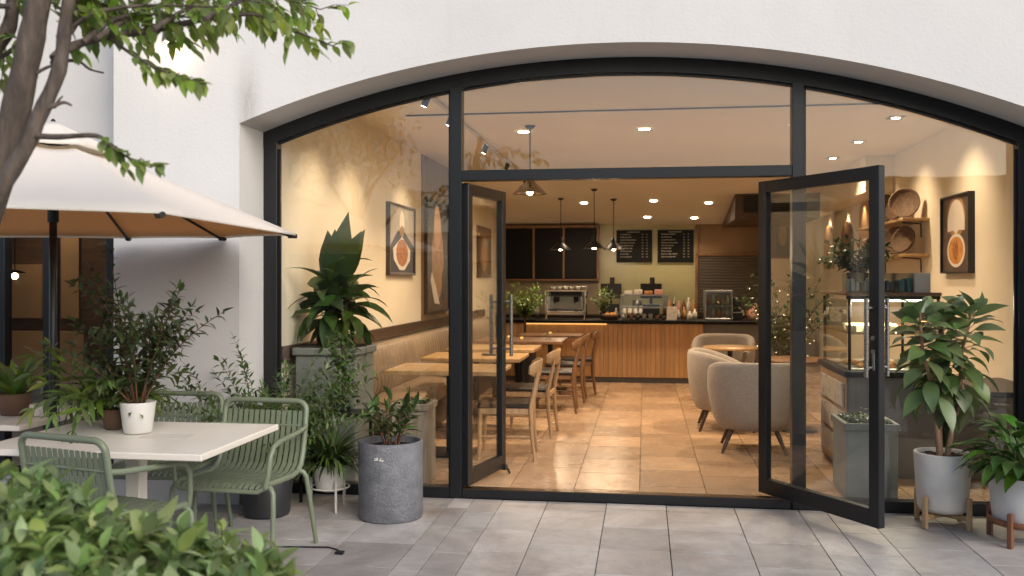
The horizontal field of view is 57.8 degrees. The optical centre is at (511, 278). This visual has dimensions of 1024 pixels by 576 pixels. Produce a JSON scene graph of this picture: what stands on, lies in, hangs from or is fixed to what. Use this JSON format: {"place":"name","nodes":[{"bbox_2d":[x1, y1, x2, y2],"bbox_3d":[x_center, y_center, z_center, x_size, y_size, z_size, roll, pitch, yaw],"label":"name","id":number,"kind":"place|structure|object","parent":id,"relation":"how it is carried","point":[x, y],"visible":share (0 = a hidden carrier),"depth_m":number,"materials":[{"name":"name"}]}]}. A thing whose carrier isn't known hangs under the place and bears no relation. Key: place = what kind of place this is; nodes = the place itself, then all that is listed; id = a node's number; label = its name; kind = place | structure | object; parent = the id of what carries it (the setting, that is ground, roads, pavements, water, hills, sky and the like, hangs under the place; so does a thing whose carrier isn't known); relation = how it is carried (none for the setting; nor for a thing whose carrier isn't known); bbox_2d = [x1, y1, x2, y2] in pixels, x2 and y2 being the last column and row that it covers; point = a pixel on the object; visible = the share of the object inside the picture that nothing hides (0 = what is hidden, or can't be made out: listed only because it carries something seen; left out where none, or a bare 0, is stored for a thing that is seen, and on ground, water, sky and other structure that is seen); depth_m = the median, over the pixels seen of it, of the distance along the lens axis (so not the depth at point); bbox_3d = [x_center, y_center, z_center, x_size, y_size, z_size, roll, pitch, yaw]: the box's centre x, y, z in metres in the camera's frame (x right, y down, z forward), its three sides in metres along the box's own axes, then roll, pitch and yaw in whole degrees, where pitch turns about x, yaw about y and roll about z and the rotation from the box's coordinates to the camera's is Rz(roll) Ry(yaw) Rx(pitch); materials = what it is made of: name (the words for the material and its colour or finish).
{"place":"outdoors","nodes":[
{"label":"outdoors","id":0,"kind":"place"},
{"bbox_2d":[29,403,48,416],"bbox_3d":[-2.783,0.773,5.488,0.110,0.070,0.080,0,0,-3],"label":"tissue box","id":1,"kind":"object","parent":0,"point":[38,412],"visible":0.38,"depth_m":5.45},
{"bbox_2d":[14,327,201,443],"bbox_3d":[-2.261,0.568,5.007,0.845,0.593,0.984,0,0,8],"label":"potted fern","id":2,"kind":"object","parent":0,"point":[89,394],"visible":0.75,"depth_m":4.88,"materials":[{"name":"green plant"}]},
{"bbox_2d":[279,422,366,512],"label":"potted grass","id":3,"kind":"object","parent":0,"point":[330,463],"depth_m":6.17,"materials":[{"name":"green plant"}]},
{"bbox_2d":[42,490,1023,575],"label":"paving","id":4,"kind":"structure","parent":0,"point":[459,537],"depth_m":5.48,"materials":[{"name":"grey stone"}]},
{"bbox_2d":[0,405,97,430],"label":"terrace table","id":5,"kind":"object","parent":4,"relation":"on","point":[8,423],"visible":0.37,"depth_m":5.29,"materials":[{"name":"white"}]},
{"bbox_2d":[0,351,63,415],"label":"potted plant","id":6,"kind":"object","parent":5,"relation":"on","point":[15,399],"visible":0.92,"depth_m":5.47,"materials":[{"name":"green plant"}]},
{"bbox_2d":[18,431,194,526],"bbox_3d":[-1.943,1.128,4.457,0.668,0.849,0.564,0,0,23],"label":"terrace chair","id":7,"kind":"object","parent":4,"relation":"on","point":[103,469],"visible":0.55,"depth_m":4.24,"materials":[{"name":"green metal"}]},
{"bbox_2d":[0,420,277,525],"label":"terrace table","id":8,"kind":"object","parent":4,"relation":"on","point":[181,441],"visible":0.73,"depth_m":4.71,"materials":[{"name":"white stone"}]},
{"bbox_2d":[37,241,233,434],"bbox_3d":[-2.067,0.299,4.847,1.126,1.017,0.885,0,0,42],"label":"potted shrub","id":9,"kind":"object","parent":8,"relation":"on","point":[135,423],"visible":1,"depth_m":4.80,"materials":[{"name":"green plant"}]},
{"bbox_2d":[0,119,296,569],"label":"parasol","id":10,"kind":"object","parent":4,"relation":"on","point":[76,188],"visible":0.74,"depth_m":5.10,"materials":[{"name":"white fabric"}]},
{"bbox_2d":[0,458,304,575],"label":"hedge","id":11,"kind":"object","parent":4,"relation":"on","point":[78,534],"visible":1,"depth_m":2.54,"materials":[{"name":"green plant"}]},
{"bbox_2d":[91,390,233,526],"bbox_3d":[-2.103,1.128,5.585,0.668,0.849,0.564,0,0,5],"label":"terrace chair","id":12,"kind":"object","parent":4,"relation":"on","point":[195,466],"visible":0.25,"depth_m":5.80,"materials":[{"name":"green metal"}]},
{"bbox_2d":[0,0,360,224],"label":"tree","id":13,"kind":"object","parent":4,"relation":"on","point":[22,123],"visible":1,"depth_m":3.07,"materials":[{"name":"green plant"}]},
{"bbox_2d":[166,396,317,549],"bbox_3d":[-1.521,1.128,5.260,0.668,0.849,0.564,0,0,13],"label":"terrace chair","id":14,"kind":"object","parent":4,"relation":"on","point":[267,480],"visible":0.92,"depth_m":5.40,"materials":[{"name":"green metal"}]},
{"bbox_2d":[158,331,385,519],"bbox_3d":[-1.657,0.945,6.099,1.711,1.209,1.526,0,0,8],"label":"potted fern","id":15,"kind":"object","parent":4,"relation":"on","point":[256,506],"visible":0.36,"depth_m":5.98,"materials":[{"name":"green plant"}]},
{"bbox_2d":[277,546,344,554],"bbox_3d":[-1.138,1.542,5.323,0.435,0.015,0.103,0,0,21],"label":"cable","id":16,"kind":"object","parent":4,"relation":"on","point":[339,552],"visible":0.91,"depth_m":5.34,"materials":[{"name":"black rubber"}]},
{"bbox_2d":[299,408,382,502],"bbox_3d":[-1.202,1.238,6.515,0.540,0.625,0.260,0,0,8],"label":"side table","id":17,"kind":"object","parent":4,"relation":"on","point":[356,411],"visible":0.2,"depth_m":6.43,"materials":[{"name":"black metal"}]},
{"bbox_2d":[322,331,362,411],"bbox_3d":[-1.183,0.642,6.514,0.284,0.564,0.299,0,0,-33],"label":"ivy topiary","id":18,"kind":"object","parent":17,"relation":"on","point":[344,353],"visible":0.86,"depth_m":6.48,"materials":[{"name":"green plant"}]},
{"bbox_2d":[356,385,429,523],"bbox_3d":[-0.773,1.130,6.062,0.503,0.840,0.538,0,0,8],"label":"potted plant","id":19,"kind":"object","parent":4,"relation":"on","point":[390,478],"visible":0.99,"depth_m":5.91,"materials":[{"name":"grey stone"}]},
{"bbox_2d":[890,290,1007,531],"bbox_3d":[2.736,0.810,5.885,0.798,1.480,0.556,0,0,-6],"label":"potted tree","id":20,"kind":"object","parent":4,"relation":"on","point":[942,488],"visible":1,"depth_m":5.80,"materials":[{"name":"green plant"}]},
{"bbox_2d":[945,412,1023,549],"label":"potted lily","id":21,"kind":"object","parent":4,"relation":"on","point":[1003,475],"visible":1,"depth_m":5.41,"materials":[{"name":"green plant"}]},
{"bbox_2d":[595,506,672,575],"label":"paving bed","id":22,"kind":"object","parent":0,"point":[668,536],"depth_m":5.49,"materials":[{"name":"grey concrete"}]},
{"bbox_2d":[293,365,989,500],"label":"cafe floor","id":23,"kind":"structure","parent":0,"point":[669,461],"depth_m":8.27,"materials":[{"name":"beige tile"}]},
{"bbox_2d":[286,212,392,480],"bbox_3d":[-1.375,0.495,7.286,0.938,2.049,0.811,0,0,8],"label":"tall planter","id":24,"kind":"object","parent":23,"relation":"on","point":[338,289],"visible":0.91,"depth_m":7.13,"materials":[{"name":"stone"}]},
{"bbox_2d":[390,385,436,483],"bbox_3d":[-0.736,1.156,6.964,0.295,0.728,0.300,0,0,8],"label":"bench","id":25,"kind":"object","parent":23,"relation":"on","point":[425,423],"visible":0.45,"depth_m":6.84,"materials":[{"name":"brown concrete"}]},
{"bbox_2d":[374,317,495,435],"bbox_3d":[-0.728,1.075,11.786,0.630,0.890,7.750,0,0,8],"label":"banquette","id":26,"kind":"object","parent":23,"relation":"on","point":[413,348],"visible":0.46,"depth_m":9.75,"materials":[{"name":"brown wood"}]},
{"bbox_2d":[384,363,510,457],"bbox_3d":[-0.542,1.145,8.098,0.980,0.750,0.740,0,0,8],"label":"cafe table","id":27,"kind":"object","parent":23,"relation":"on","point":[437,369],"visible":0.41,"depth_m":7.99,"materials":[{"name":"brown wood"}]},
{"bbox_2d":[420,352,528,433],"bbox_3d":[-0.361,1.145,9.365,0.980,0.750,0.740,0,0,8],"label":"cafe table","id":28,"kind":"object","parent":23,"relation":"on","point":[478,357],"visible":0.66,"depth_m":9.33,"materials":[{"name":"brown wood"}]},
{"bbox_2d":[446,344,541,415],"bbox_3d":[-0.191,1.145,10.553,0.980,0.750,0.740,0,0,8],"label":"cafe table","id":29,"kind":"object","parent":23,"relation":"on","point":[516,348],"visible":0.4,"depth_m":10.44,"materials":[{"name":"brown wood"}]},
{"bbox_2d":[476,358,542,460],"bbox_3d":[-0.009,1.101,7.974,0.550,0.840,0.500,0,0,4],"label":"wooden chair","id":30,"kind":"object","parent":23,"relation":"on","point":[514,406],"visible":0.98,"depth_m":7.78,"materials":[{"name":"brown wood"}]},
{"bbox_2d":[474,337,567,398],"bbox_3d":[0.131,1.145,11.891,1.100,0.750,0.850,0,0,8],"label":"cafe table","id":31,"kind":"object","parent":23,"relation":"on","point":[541,340],"visible":0.64,"depth_m":11.77,"materials":[{"name":"brown wood"}]},
{"bbox_2d":[506,282,550,382],"bbox_3d":[0.194,0.776,13.559,0.700,1.488,0.848,0,0,41],"label":"indoor bush","id":32,"kind":"object","parent":23,"relation":"on","point":[525,308],"visible":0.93,"depth_m":13.40,"materials":[{"name":"green plant"}]},
{"bbox_2d":[506,348,560,437],"bbox_3d":[0.205,1.101,9.121,0.550,0.840,0.500,0,0,11],"label":"wooden chair","id":33,"kind":"object","parent":23,"relation":"on","point":[544,390],"visible":0.8,"depth_m":8.94,"materials":[{"name":"brown wood"}]},
{"bbox_2d":[515,333,583,389],"bbox_3d":[0.534,1.145,12.944,0.900,0.750,0.600,0,0,8],"label":"cafe table","id":34,"kind":"object","parent":23,"relation":"on","point":[568,335],"visible":0.34,"depth_m":12.88,"materials":[{"name":"brown wood"}]},
{"bbox_2d":[534,338,581,413],"bbox_3d":[0.531,1.101,10.694,0.550,0.840,0.500,0,0,6],"label":"wooden chair","id":35,"kind":"object","parent":23,"relation":"on","point":[567,374],"visible":0.72,"depth_m":10.48,"materials":[{"name":"brown wood"}]},
{"bbox_2d":[544,333,589,402],"bbox_3d":[0.702,1.101,11.607,0.550,0.840,0.500,0,0,8],"label":"wooden chair","id":36,"kind":"object","parent":23,"relation":"on","point":[581,363],"visible":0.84,"depth_m":11.40,"materials":[{"name":"brown wood"}]},
{"bbox_2d":[559,330,599,394],"bbox_3d":[0.894,1.101,12.391,0.550,0.840,0.500,0,0,3],"label":"wooden chair","id":37,"kind":"object","parent":23,"relation":"on","point":[590,360],"visible":0.73,"depth_m":12.18,"materials":[{"name":"brown wood"}]},
{"bbox_2d":[506,318,782,382],"bbox_3d":[1.881,1.062,13.889,4.100,0.915,0.750,0,0,8],"label":"bar counter","id":38,"kind":"object","parent":23,"relation":"on","point":[640,350],"visible":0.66,"depth_m":13.58,"materials":[{"name":"brown wood"}]},
{"bbox_2d":[535,307,539,318],"bbox_3d":[0.388,0.505,14.045,0.077,0.200,0.077,0,0,8],"label":"bottle","id":39,"kind":"object","parent":38,"relation":"on","point":[537,314],"visible":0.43,"depth_m":14.01,"materials":[{"name":"silver metal"}]},
{"bbox_2d":[545,286,587,319],"bbox_3d":[0.823,0.357,14.054,0.620,0.496,0.461,0,0,8],"label":"espresso machine","id":40,"kind":"object","parent":38,"relation":"on","point":[567,302],"visible":0.97,"depth_m":13.90,"materials":[{"name":"silver metal"}]},
{"bbox_2d":[589,285,616,318],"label":"potted plant","id":41,"kind":"object","parent":38,"relation":"on","point":[602,309],"visible":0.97,"depth_m":13.91,"materials":[{"name":"green plant"}]},
{"bbox_2d":[602,314,618,319],"bbox_3d":[1.463,0.564,13.792,0.260,0.080,0.257,0,0,8],"label":"fruit bowl","id":42,"kind":"object","parent":38,"relation":"on","point":[609,317],"visible":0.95,"depth_m":13.70,"materials":[{"name":"wicker"}]},
{"bbox_2d":[620,295,668,319],"bbox_3d":[1.988,0.421,13.934,0.720,0.368,0.410,0,0,8],"label":"counter rack","id":43,"kind":"object","parent":38,"relation":"on","point":[660,307],"visible":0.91,"depth_m":13.78,"materials":[{"name":"silver metal"}]},
{"bbox_2d":[654,289,662,294],"bbox_3d":[2.200,0.197,13.929,0.120,0.080,0.100,0,0,8],"label":"snack box","id":44,"kind":"object","parent":43,"relation":"on","point":[658,291],"visible":1,"depth_m":13.88,"materials":[{"name":"pink"}]},
{"bbox_2d":[667,307,676,319],"bbox_3d":[2.348,0.504,13.653,0.150,0.200,0.064,0,0,0],"label":"counter card","id":45,"kind":"object","parent":38,"relation":"on","point":[671,313],"visible":0.98,"depth_m":13.62,"materials":[{"name":"beige paper"}]},
{"bbox_2d":[703,290,732,319],"bbox_3d":[3.059,0.385,13.796,0.400,0.440,0.340,0,0,8],"label":"glass cooler","id":46,"kind":"object","parent":38,"relation":"on","point":[720,293],"visible":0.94,"depth_m":13.78,"materials":[{"name":"silver metal"}]},
{"bbox_2d":[732,296,742,319],"bbox_3d":[3.318,0.430,13.699,0.160,0.350,0.180,0,0,8],"label":"coffee grinder","id":47,"kind":"object","parent":38,"relation":"on","point":[737,314],"visible":0.88,"depth_m":13.64,"materials":[{"name":"black metal"}]},
{"bbox_2d":[506,313,789,351],"bbox_3d":[2.386,1.085,16.862,5.280,0.870,0.660,0,0,8],"label":"back counter","id":48,"kind":"object","parent":23,"relation":"on","point":[516,315],"visible":0.02,"depth_m":16.66,"materials":[{"name":"black stone"}]},
{"bbox_2d":[600,277,621,313],"bbox_3d":[1.799,0.310,16.855,0.380,0.680,0.240,0,0,8],"label":"till screen","id":49,"kind":"object","parent":48,"relation":"on","point":[616,289],"visible":0.59,"depth_m":16.84,"materials":[{"name":"black metal"}]},
{"bbox_2d":[632,300,641,313],"bbox_3d":[2.278,0.514,16.887,0.200,0.270,0.180,0,0,8],"label":"blender","id":50,"kind":"object","parent":48,"relation":"on","point":[637,303],"visible":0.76,"depth_m":16.82,"materials":[{"name":"glass"}]},
{"bbox_2d":[640,277,661,314],"bbox_3d":[2.511,0.310,16.753,0.380,0.680,0.240,0,0,8],"label":"till screen","id":51,"kind":"object","parent":48,"relation":"on","point":[652,286],"visible":0.73,"depth_m":16.73,"materials":[{"name":"black metal"}]},
{"bbox_2d":[687,347,755,432],"bbox_3d":[2.151,1.123,9.482,0.709,0.806,0.800,0,0,10],"label":"armchair","id":52,"kind":"object","parent":23,"relation":"on","point":[700,360],"visible":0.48,"depth_m":9.26,"materials":[{"name":"grey fabric"}]},
{"bbox_2d":[691,333,754,362],"bbox_3d":[2.722,1.123,11.954,0.800,0.806,0.709,0,0,20],"label":"armchair","id":53,"kind":"object","parent":23,"relation":"on","point":[701,340],"visible":0.22,"depth_m":12.15,"materials":[{"name":"grey fabric"}]},
{"bbox_2d":[702,345,757,357],"bbox_3d":[2.650,1.170,11.279,0.660,0.700,0.660,0,0,8],"label":"round table","id":54,"kind":"object","parent":23,"relation":"on","point":[729,349],"visible":0.48,"depth_m":11.12,"materials":[{"name":"brown wood"}]},
{"bbox_2d":[707,362,789,455],"bbox_3d":[2.148,1.123,8.270,0.800,0.806,0.709,0,0,12],"label":"armchair","id":55,"kind":"object","parent":23,"relation":"on","point":[732,387],"visible":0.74,"depth_m":7.98,"materials":[{"name":"grey fabric"}]},
{"bbox_2d":[715,272,842,355],"bbox_3d":[3.407,0.712,11.460,1.269,1.616,1.411,0,0,-42],"label":"indoor bush","id":56,"kind":"object","parent":23,"relation":"on","point":[776,346],"visible":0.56,"depth_m":11.39,"materials":[{"name":"green plant"}]},
{"bbox_2d":[771,356,826,433],"bbox_3d":[2.866,1.160,9.329,0.720,0.720,0.720,0,0,8],"label":"round table","id":57,"kind":"object","parent":23,"relation":"on","point":[811,360],"visible":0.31,"depth_m":9.23,"materials":[{"name":"brown wood"}]},
{"bbox_2d":[831,405,899,498],"bbox_3d":[2.517,1.200,6.631,0.370,0.640,0.480,0,0,8],"label":"box planter","id":58,"kind":"object","parent":23,"relation":"on","point":[850,454],"visible":0.63,"depth_m":6.42,"materials":[{"name":"concrete"}]},
{"bbox_2d":[818,291,942,478],"bbox_3d":[2.995,0.812,7.608,0.740,1.415,1.130,0,0,8],"label":"pastry case","id":59,"kind":"object","parent":23,"relation":"on","point":[913,434],"visible":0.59,"depth_m":7.10,"materials":[{"name":"black metal"}]},
{"bbox_2d":[821,423,832,453],"bbox_3d":[2.628,1.340,7.620,0.021,0.180,0.850,0,0,8],"label":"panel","id":60,"kind":"object","parent":59,"relation":"attached to","point":[826,437],"visible":0.52,"depth_m":7.76,"materials":[{"name":"beige wood"}]},
{"bbox_2d":[821,373,843,406],"bbox_3d":[2.628,0.900,7.620,0.021,0.180,0.850,0,0,8],"label":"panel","id":61,"kind":"object","parent":59,"relation":"attached to","point":[832,388],"visible":1,"depth_m":7.55,"materials":[{"name":"beige wood"}]},
{"bbox_2d":[821,398,843,426],"bbox_3d":[2.628,1.120,7.620,0.021,0.180,0.850,0,0,8],"label":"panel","id":62,"kind":"object","parent":59,"relation":"attached to","point":[828,408],"visible":0.68,"depth_m":7.71,"materials":[{"name":"beige wood"}]},
{"bbox_2d":[842,359,857,364],"bbox_3d":[2.739,0.672,7.501,0.126,0.054,0.069,0,0,29],"label":"pastry","id":63,"kind":"object","parent":59,"relation":"on","point":[853,361],"visible":0.62,"depth_m":7.49,"materials":[{"name":"brown food"}]},
{"bbox_2d":[844,279,858,291],"bbox_3d":[2.674,0.029,7.306,0.116,0.151,0.160,0,0,8],"label":"acrylic bin","id":64,"kind":"object","parent":59,"relation":"on","point":[851,285],"visible":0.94,"depth_m":7.28,"materials":[{"name":"grey"}]},
{"bbox_2d":[846,323,863,332],"bbox_3d":[2.695,0.386,7.278,0.140,0.070,0.100,0,0,-34],"label":"pastry","id":65,"kind":"object","parent":59,"relation":"on","point":[857,328],"visible":0.7,"depth_m":7.23,"materials":[{"name":"beige food"}]},
{"bbox_2d":[817,234,897,281],"bbox_3d":[2.920,-0.151,7.843,0.653,0.452,0.528,0,0,20],"label":"indoor bush","id":66,"kind":"object","parent":59,"relation":"on","point":[858,268],"visible":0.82,"depth_m":7.77,"materials":[{"name":"green plant"}]},
{"bbox_2d":[859,278,868,291],"bbox_3d":[2.799,0.029,7.288,0.117,0.150,0.160,0,0,8],"label":"acrylic bin","id":67,"kind":"object","parent":59,"relation":"on","point":[863,286],"visible":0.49,"depth_m":7.27,"materials":[{"name":"clear plastic"}]},
{"bbox_2d":[885,280,893,291],"bbox_3d":[2.925,0.029,7.270,0.116,0.151,0.160,0,0,8],"label":"acrylic bin","id":68,"kind":"object","parent":59,"relation":"on","point":[889,286],"visible":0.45,"depth_m":7.23,"materials":[{"name":"grey"}]},
{"bbox_2d":[893,278,912,292],"bbox_3d":[3.049,0.029,7.252,0.119,0.151,0.160,0,0,8],"label":"acrylic bin","id":69,"kind":"object","parent":59,"relation":"on","point":[903,285],"visible":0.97,"depth_m":7.21,"materials":[{"name":"teal plastic"}]},
{"bbox_2d":[909,273,929,292],"bbox_3d":[3.177,0.029,7.234,0.116,0.150,0.160,0,0,8],"label":"acrylic bin","id":70,"kind":"object","parent":59,"relation":"on","point":[920,282],"visible":0.92,"depth_m":7.16,"materials":[{"name":"grey plastic"}]},
{"bbox_2d":[943,377,1012,479],"bbox_3d":[3.760,1.185,7.504,0.765,0.670,1.100,0,0,8],"label":"cabinet","id":71,"kind":"object","parent":23,"relation":"on","point":[1001,402],"visible":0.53,"depth_m":7.01,"materials":[{"name":"black metal"}]},
{"bbox_2d":[314,383,985,516],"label":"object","id":72,"kind":"object","parent":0,"point":[639,482],"visible":0.08,"depth_m":6.60,"materials":[{"name":"brown tile"}]},
{"bbox_2d":[747,304,757,319],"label":"cake dome","id":73,"kind":"structure","parent":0,"point":[752,315],"depth_m":13.61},
{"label":"ground","id":74,"kind":"structure","parent":0,"visible":0},
{"bbox_2d":[0,0,1023,528],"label":"cafe building","id":75,"kind":"structure","parent":74,"relation":"on","point":[718,96],"depth_m":6.60,"materials":[{"name":"paint"}]},
{"bbox_2d":[12,238,25,278],"bbox_3d":[-4.946,-0.600,9.231,0.200,1.200,0.200,0,0,8],"label":"hanging lamp","id":76,"kind":"object","parent":75,"relation":"hanging from","point":[14,274],"visible":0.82,"depth_m":9.22,"materials":[{"name":"black metal"}]},
{"bbox_2d":[0,237,113,476],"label":"side window","id":77,"kind":"structure","parent":75,"relation":"in","point":[5,243],"depth_m":6.99,"materials":[{"name":"black"}]},
{"bbox_2d":[386,201,415,275],"bbox_3d":[-1.230,-0.430,10.337,0.045,0.780,1.120,0,0,8],"label":"framed picture","id":78,"kind":"object","parent":75,"relation":"attached to","point":[400,239],"visible":1,"depth_m":10.27,"materials":[{"name":"paper"}]},
{"bbox_2d":[424,197,448,313],"bbox_3d":[-0.968,-0.290,12.058,0.045,1.440,1.300,0,0,8],"label":"framed picture","id":79,"kind":"object","parent":75,"relation":"attached to","point":[436,256],"visible":0.98,"depth_m":11.97,"materials":[{"name":"brown wood"}]},
{"bbox_2d":[421,97,524,183],"bbox_3d":[-0.175,-1.458,11.177,0.086,0.140,8.400,0,0,8],"label":"track light","id":80,"kind":"object","parent":75,"relation":"attached to","point":[439,103],"visible":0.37,"depth_m":9.77,"materials":[{"name":"grey metal"}]},
{"bbox_2d":[476,225,490,277],"bbox_3d":[-0.470,-0.450,15.663,0.045,0.850,1.200,0,0,8],"label":"framed picture","id":81,"kind":"object","parent":75,"relation":"attached to","point":[483,252],"visible":1,"depth_m":15.56,"materials":[{"name":"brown wood"}]},
{"bbox_2d":[463,183,512,486],"bbox_3d":[-0.202,0.418,6.943,0.197,2.200,0.738,0,0,21],"label":"door","id":82,"kind":"structure","parent":75,"relation":"in","point":[472,474],"depth_m":6.96,"materials":[{"name":"black metal"}]},
{"bbox_2d":[513,125,546,194],"bbox_3d":[0.179,-1.181,9.258,0.344,0.691,0.344,0,0,8],"label":"pendant lamp","id":83,"kind":"object","parent":75,"relation":"hanging from","point":[529,188],"visible":0.89,"depth_m":9.21,"materials":[{"name":"black metal"}]},
{"bbox_2d":[506,225,598,280],"bbox_3d":[0.733,-0.484,17.368,1.785,1.028,0.275,0,0,8],"label":"wall cabinet","id":84,"kind":"object","parent":75,"relation":"attached to","point":[531,255],"depth_m":17.25,"materials":[{"name":"brown wood"}]},
{"bbox_2d":[550,198,570,250],"bbox_3d":[0.799,-0.895,15.230,0.344,0.857,0.344,0,0,8],"label":"pendant lamp","id":85,"kind":"object","parent":75,"relation":"hanging from","point":[560,245],"visible":1,"depth_m":15.18,"materials":[{"name":"black metal"}]},
{"bbox_2d":[583,189,604,248],"bbox_3d":[1.289,-0.937,14.554,0.344,0.942,0.344,0,0,8],"label":"pendant lamp","id":86,"kind":"object","parent":75,"relation":"hanging from","point":[594,243],"visible":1,"depth_m":14.51,"materials":[{"name":"black metal"}]},
{"bbox_2d":[603,199,623,250],"bbox_3d":[1.665,-0.888,15.207,0.344,0.843,0.344,0,0,8],"label":"pendant lamp","id":87,"kind":"object","parent":75,"relation":"hanging from","point":[613,245],"visible":1,"depth_m":15.16,"materials":[{"name":"black metal"}]},
{"bbox_2d":[616,230,651,261],"bbox_3d":[2.275,-0.610,17.267,0.660,0.600,0.046,0,0,8],"label":"menu board","id":88,"kind":"object","parent":75,"relation":"attached to","point":[636,245],"visible":0.97,"depth_m":17.25,"materials":[{"name":"black"}]},
{"bbox_2d":[263,57,1023,515],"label":"window frame","id":89,"kind":"structure","parent":75,"relation":"in","point":[799,81],"depth_m":6.39,"materials":[{"name":"black metal"}]},
{"bbox_2d":[657,230,693,261],"bbox_3d":[3.024,-0.610,17.160,0.660,0.600,0.046,0,0,8],"label":"menu board","id":90,"kind":"object","parent":75,"relation":"attached to","point":[675,245],"visible":1,"depth_m":17.14,"materials":[{"name":"black"}]},
{"bbox_2d":[771,227,789,257],"bbox_3d":[4.876,-0.800,16.898,0.420,0.850,0.045,0,0,8],"label":"framed picture","id":91,"kind":"object","parent":75,"relation":"attached to","point":[780,242],"visible":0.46,"depth_m":16.89,"materials":[{"name":"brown wood"}]},
{"bbox_2d":[758,165,889,528],"bbox_3d":[1.953,0.400,5.950,0.197,2.144,1.063,0,0,-25],"label":"door","id":92,"kind":"structure","parent":75,"relation":"in","point":[876,308],"depth_m":5.59,"materials":[{"name":"black"}]},
{"bbox_2d":[824,226,833,268],"bbox_3d":[5.277,-0.530,15.450,0.035,0.720,0.720,0,0,8],"label":"wooden board","id":93,"kind":"object","parent":75,"relation":"attached to","point":[829,233],"visible":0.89,"depth_m":15.40,"materials":[{"name":"brown wood"}]},
{"bbox_2d":[841,222,853,266],"bbox_3d":[5.079,-0.520,14.064,0.035,0.700,0.740,0,0,8],"label":"wooden board","id":94,"kind":"object","parent":75,"relation":"attached to","point":[847,228],"visible":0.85,"depth_m":13.96,"materials":[{"name":"brown wood"}]},
{"bbox_2d":[859,200,868,254],"bbox_3d":[4.909,-0.645,12.876,0.035,0.950,0.660,0,0,8],"label":"wooden board","id":95,"kind":"object","parent":75,"relation":"attached to","point":[863,215],"visible":0.41,"depth_m":12.94,"materials":[{"name":"brown wood"}]},
{"bbox_2d":[856,218,928,236],"bbox_3d":[4.547,-0.565,11.185,0.283,0.200,2.250,0,0,8],"label":"wall shelf","id":96,"kind":"object","parent":75,"relation":"attached to","point":[898,222],"depth_m":10.40,"materials":[{"name":"brown wood"}]},
{"bbox_2d":[885,194,890,221],"bbox_3d":[4.460,-0.849,11.123,0.124,0.339,0.350,0,0,-44],"label":"woven tray","id":97,"kind":"object","parent":96,"relation":"on","point":[887,196],"visible":0.08,"depth_m":11.12,"materials":[{"name":"wicker"}]},
{"bbox_2d":[885,204,899,219],"bbox_3d":[4.425,-0.816,10.700,0.122,0.271,0.280,0,0,-26],"label":"woven tray","id":98,"kind":"object","parent":96,"relation":"on","point":[889,215],"visible":0.28,"depth_m":10.76,"materials":[{"name":"wicker"}]},
{"bbox_2d":[888,188,919,217],"bbox_3d":[4.342,-0.843,10.268,0.340,0.331,0.114,0,0,35],"label":"woven tray","id":99,"kind":"object","parent":96,"relation":"on","point":[903,202],"visible":1,"depth_m":10.28,"materials":[{"name":"wicker"}]},
{"bbox_2d":[856,254,928,272],"bbox_3d":[4.547,-0.175,11.185,0.283,0.200,2.250,0,0,8],"label":"wall shelf","id":100,"kind":"object","parent":75,"relation":"attached to","point":[907,256],"depth_m":10.34,"materials":[{"name":"brown wood"}]},
{"bbox_2d":[885,226,900,253],"bbox_3d":[4.429,-0.449,10.693,0.120,0.320,0.330,0,0,-44],"label":"woven tray","id":101,"kind":"object","parent":100,"relation":"on","point":[890,232],"visible":0.3,"depth_m":10.76,"materials":[{"name":"wicker"}]},
{"bbox_2d":[891,226,914,252],"bbox_3d":[4.334,-0.441,10.278,0.130,0.299,0.310,0,0,-26],"label":"woven tray","id":102,"kind":"object","parent":100,"relation":"on","point":[903,239],"visible":1,"depth_m":10.29,"materials":[{"name":"wicker"}]},
{"bbox_2d":[885,116,905,119],"bbox_3d":[3.624,-1.523,8.766,0.150,0.008,0.150,0,0,8],"label":"ceiling spotlight","id":103,"kind":"object","parent":75,"relation":"attached to","point":[894,117],"visible":1,"depth_m":8.73,"materials":[{"name":"silver metal"}]},
{"bbox_2d":[940,191,974,273],"bbox_3d":[4.358,-0.440,9.096,0.060,0.770,0.840,0,0,8],"label":"framed picture","id":104,"kind":"object","parent":75,"relation":"attached to","point":[957,233],"visible":1,"depth_m":9.04,"materials":[{"name":"black wood"}]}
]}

